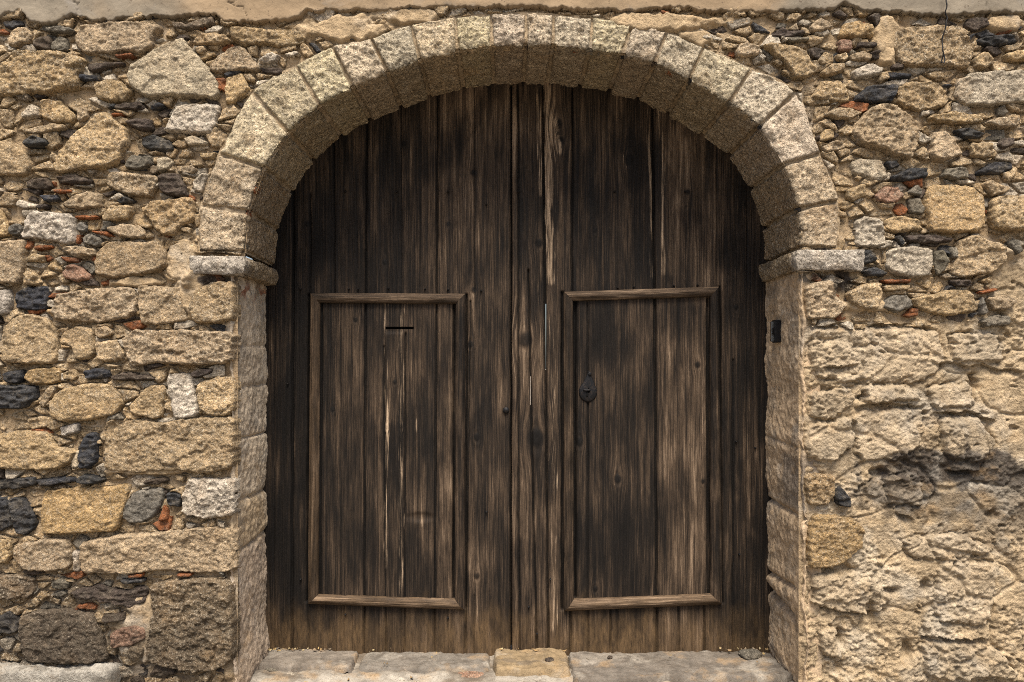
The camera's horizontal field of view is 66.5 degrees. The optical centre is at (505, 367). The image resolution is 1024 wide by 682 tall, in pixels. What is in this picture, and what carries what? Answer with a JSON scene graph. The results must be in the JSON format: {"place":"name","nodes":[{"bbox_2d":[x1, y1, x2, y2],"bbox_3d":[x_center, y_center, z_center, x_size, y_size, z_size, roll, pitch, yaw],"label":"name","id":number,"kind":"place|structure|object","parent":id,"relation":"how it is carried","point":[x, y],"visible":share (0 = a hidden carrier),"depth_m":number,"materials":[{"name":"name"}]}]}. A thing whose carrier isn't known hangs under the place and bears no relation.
{"place":"outdoors","nodes":[
{"label":"outdoors","id":0,"kind":"place"},
{"bbox_2d":[246,256,545,368],"label":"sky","id":1,"kind":"structure","parent":0,"point":[246,256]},
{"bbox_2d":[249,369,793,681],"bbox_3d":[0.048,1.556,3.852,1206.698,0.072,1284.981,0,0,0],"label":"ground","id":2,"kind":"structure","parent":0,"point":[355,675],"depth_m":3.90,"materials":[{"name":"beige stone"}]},
{"bbox_2d":[264,668,276,671],"bbox_3d":[-1.221,1.548,4.039,0.145,0.038,0.103,0,0,30],"label":"loose stone","id":3,"kind":"object","parent":2,"relation":"on","point":[271,669],"visible":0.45,"depth_m":3.98,"materials":[{"name":"grey stone"}]},
{"bbox_2d":[258,648,358,672],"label":"threshold slab","id":4,"kind":"structure","parent":2,"relation":"on","point":[300,660],"depth_m":4.03,"materials":[{"name":"grey stone"}]},
{"bbox_2d":[358,652,490,673],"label":"threshold slab","id":5,"kind":"structure","parent":2,"relation":"on","point":[419,662],"depth_m":4.04,"materials":[{"name":"grey stone"}]},
{"bbox_2d":[458,671,483,677],"bbox_3d":[-0.180,1.562,3.963,0.158,0.045,0.146,0,0,0],"label":"loose stone","id":6,"kind":"object","parent":2,"relation":"on","point":[471,674],"visible":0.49,"depth_m":3.93,"materials":[{"name":"brown stone"}]},
{"bbox_2d":[0,0,1023,681],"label":"stone wall","id":7,"kind":"structure","parent":2,"relation":"on","point":[156,156],"depth_m":3.69,"materials":[{"name":"stone"}]},
{"bbox_2d":[252,83,510,655],"bbox_3d":[-0.668,-0.027,4.204,1.389,3.164,0.083,0,0,0],"label":"door leaf","id":8,"kind":"object","parent":7,"relation":"attached to","point":[387,488],"visible":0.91,"depth_m":4.20,"materials":[{"name":"brown wood"}]},
{"bbox_2d":[308,293,465,609],"bbox_3d":[-0.636,0.451,4.191,0.843,1.696,0.057,0,0,0],"label":"wicket door","id":9,"kind":"structure","parent":8,"relation":"in","point":[386,528],"depth_m":4.19,"materials":[{"name":"brown wood"}]},
{"bbox_2d":[511,82,773,655],"bbox_3d":[0.748,-0.027,4.218,1.482,3.164,0.113,0,0,0],"label":"door leaf","id":10,"kind":"object","parent":7,"relation":"attached to","point":[640,497],"visible":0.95,"depth_m":4.20,"materials":[{"name":"brown wood"}]},
{"bbox_2d":[564,287,721,610],"bbox_3d":[0.735,0.437,4.192,0.848,1.737,0.061,0,0,0],"label":"wicket door","id":11,"kind":"structure","parent":10,"relation":"in","point":[642,366],"depth_m":4.19,"materials":[{"name":"brown wood"}]},
{"bbox_2d":[770,320,780,342],"bbox_3d":[1.383,-0.183,4.000,0.038,0.116,0.064,0,0,0],"label":"doorbell","id":12,"kind":"object","parent":7,"relation":"attached to","point":[775,331],"visible":1,"depth_m":3.97,"materials":[{"name":"black plastic"}]},
{"bbox_2d":[941,0,947,63],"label":"wire","id":13,"kind":"object","parent":7,"relation":"hanging from","point":[943,55],"visible":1,"depth_m":3.65,"materials":[{"name":"black metal"}]},
{"bbox_2d":[265,647,767,681],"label":"litter","id":14,"kind":"object","parent":2,"relation":"on","point":[292,649],"visible":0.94,"depth_m":4.16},
{"bbox_2d":[493,648,570,677],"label":"threshold slab","id":15,"kind":"structure","parent":2,"relation":"on","point":[522,663],"depth_m":3.98,"materials":[{"name":"beige stone"}]},
{"bbox_2d":[545,657,553,661],"bbox_3d":[0.227,1.504,4.011,0.048,0.025,0.036,0,0,-21],"label":"loose stone","id":16,"kind":"object","parent":15,"relation":"on","point":[549,659],"visible":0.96,"depth_m":4.00,"materials":[{"name":"grey stone"}]},
{"bbox_2d":[568,650,792,681],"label":"threshold slab","id":17,"kind":"structure","parent":2,"relation":"on","point":[700,666],"depth_m":3.97,"materials":[{"name":"grey stone"}]},
{"bbox_2d":[738,649,761,659],"bbox_3d":[1.289,1.512,4.114,0.117,0.046,0.099,0,0,-14],"label":"loose stone","id":18,"kind":"object","parent":17,"relation":"on","point":[749,654],"visible":1,"depth_m":4.08,"materials":[{"name":"grey stone"}]}
]}

